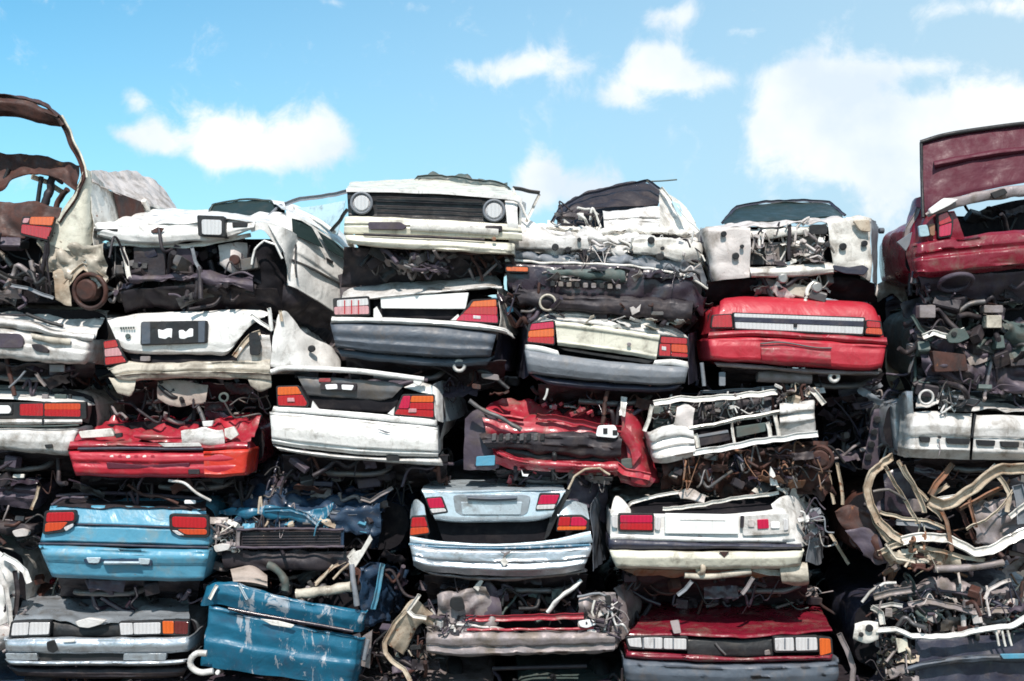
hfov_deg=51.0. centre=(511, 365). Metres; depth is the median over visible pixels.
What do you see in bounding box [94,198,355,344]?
wrecked car
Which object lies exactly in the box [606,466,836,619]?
wrecked car
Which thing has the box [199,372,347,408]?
wrecked car
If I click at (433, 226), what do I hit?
wrecked car
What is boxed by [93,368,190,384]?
wrecked car
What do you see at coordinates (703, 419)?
wrecked car
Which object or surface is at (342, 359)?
wrecked car
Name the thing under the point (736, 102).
sky
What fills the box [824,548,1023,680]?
wrecked car
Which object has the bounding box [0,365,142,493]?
wrecked car
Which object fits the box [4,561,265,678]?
wrecked car
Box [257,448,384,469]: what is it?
wrecked car
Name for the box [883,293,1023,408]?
wrecked car
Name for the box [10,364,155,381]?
wrecked car
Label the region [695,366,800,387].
wrecked car
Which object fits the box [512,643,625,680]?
wrecked car
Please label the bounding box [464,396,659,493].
wrecked car
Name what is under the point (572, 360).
wrecked car
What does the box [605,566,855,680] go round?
wrecked car
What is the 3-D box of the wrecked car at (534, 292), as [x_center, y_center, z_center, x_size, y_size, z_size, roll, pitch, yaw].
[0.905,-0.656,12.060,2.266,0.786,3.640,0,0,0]
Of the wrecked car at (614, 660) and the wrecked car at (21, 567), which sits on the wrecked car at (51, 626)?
the wrecked car at (21, 567)
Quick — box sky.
[0,0,1023,298]
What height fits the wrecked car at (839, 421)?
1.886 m
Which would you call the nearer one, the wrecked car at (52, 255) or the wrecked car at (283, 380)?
the wrecked car at (52, 255)
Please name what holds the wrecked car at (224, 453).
on the wrecked car at (119, 546)
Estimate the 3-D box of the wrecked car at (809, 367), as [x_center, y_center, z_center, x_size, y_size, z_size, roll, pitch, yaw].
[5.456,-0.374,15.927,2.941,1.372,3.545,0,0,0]
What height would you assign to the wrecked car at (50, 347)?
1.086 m
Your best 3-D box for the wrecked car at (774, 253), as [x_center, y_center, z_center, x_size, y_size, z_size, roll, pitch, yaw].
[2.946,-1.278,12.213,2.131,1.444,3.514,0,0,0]
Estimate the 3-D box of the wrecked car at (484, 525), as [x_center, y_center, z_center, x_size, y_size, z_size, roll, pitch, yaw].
[0.052,1.768,12.019,2.120,1.592,3.821,0,0,0]
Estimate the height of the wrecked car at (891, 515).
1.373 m
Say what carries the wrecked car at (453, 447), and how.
on the wrecked car at (589, 559)
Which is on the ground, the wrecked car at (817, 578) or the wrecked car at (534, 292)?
the wrecked car at (817, 578)
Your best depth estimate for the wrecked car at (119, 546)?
10.28 m
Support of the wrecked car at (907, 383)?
on the wrecked car at (896, 458)
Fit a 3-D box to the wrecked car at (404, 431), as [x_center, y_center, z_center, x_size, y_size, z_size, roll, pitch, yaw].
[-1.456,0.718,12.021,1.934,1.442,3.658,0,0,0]
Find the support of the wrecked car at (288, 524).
on the wrecked car at (304, 628)
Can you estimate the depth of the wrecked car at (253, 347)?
10.50 m
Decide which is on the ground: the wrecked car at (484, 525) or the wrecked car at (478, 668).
the wrecked car at (478, 668)
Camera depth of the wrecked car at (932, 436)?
10.16 m
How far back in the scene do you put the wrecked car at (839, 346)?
10.28 m
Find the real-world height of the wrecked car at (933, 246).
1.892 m
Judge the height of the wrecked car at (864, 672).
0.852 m
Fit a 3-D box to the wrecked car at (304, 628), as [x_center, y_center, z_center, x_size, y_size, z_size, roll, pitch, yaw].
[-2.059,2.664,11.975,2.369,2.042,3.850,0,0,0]
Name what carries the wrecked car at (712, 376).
on the wrecked car at (658, 465)
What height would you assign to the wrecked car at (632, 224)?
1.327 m
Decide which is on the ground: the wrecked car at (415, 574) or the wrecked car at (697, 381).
the wrecked car at (415, 574)
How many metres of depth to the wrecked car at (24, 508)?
10.57 m
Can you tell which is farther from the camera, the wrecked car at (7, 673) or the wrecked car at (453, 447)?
the wrecked car at (453, 447)
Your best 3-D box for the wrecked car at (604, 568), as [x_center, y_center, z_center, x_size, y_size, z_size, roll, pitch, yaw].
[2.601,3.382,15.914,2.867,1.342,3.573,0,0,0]
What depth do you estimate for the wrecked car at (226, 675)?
10.74 m
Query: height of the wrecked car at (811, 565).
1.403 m
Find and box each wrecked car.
[0,93,175,313]
[0,304,131,395]
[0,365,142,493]
[0,473,116,550]
[0,534,61,652]
[0,650,134,680]
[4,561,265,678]
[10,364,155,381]
[39,470,259,611]
[67,405,295,506]
[82,646,304,680]
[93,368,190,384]
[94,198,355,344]
[103,307,340,424]
[183,333,354,383]
[187,548,423,680]
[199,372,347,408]
[206,454,423,598]
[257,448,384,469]
[270,365,467,494]
[284,171,540,286]
[305,605,501,680]
[330,274,518,402]
[377,560,641,680]
[404,564,447,605]
[406,536,609,590]
[409,459,611,612]
[439,436,464,465]
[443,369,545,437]
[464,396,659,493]
[491,298,524,385]
[496,257,713,333]
[505,179,707,289]
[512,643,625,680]
[516,311,704,431]
[597,555,807,604]
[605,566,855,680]
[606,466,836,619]
[611,368,774,447]
[643,378,844,501]
[655,439,780,497]
[682,296,887,406]
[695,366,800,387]
[696,199,884,304]
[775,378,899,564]
[786,299,834,368]
[801,500,826,569]
[805,494,1019,571]
[808,558,829,624]
[810,368,1021,395]
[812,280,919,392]
[812,452,1021,507]
[820,631,912,680]
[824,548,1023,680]
[826,453,1023,584]
[864,381,1023,487]
[879,121,1023,311]
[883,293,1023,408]
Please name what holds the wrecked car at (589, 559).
on the wrecked car at (415, 574)
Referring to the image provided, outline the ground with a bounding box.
[116,475,1023,680]
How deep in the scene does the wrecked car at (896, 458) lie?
14.50 m
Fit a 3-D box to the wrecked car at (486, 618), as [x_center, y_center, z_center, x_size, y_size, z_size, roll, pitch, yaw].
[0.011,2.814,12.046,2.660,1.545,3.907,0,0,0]
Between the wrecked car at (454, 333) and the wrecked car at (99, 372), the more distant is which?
the wrecked car at (99, 372)
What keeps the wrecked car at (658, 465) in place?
on the wrecked car at (811, 565)
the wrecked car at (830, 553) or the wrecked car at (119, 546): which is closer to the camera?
the wrecked car at (119, 546)

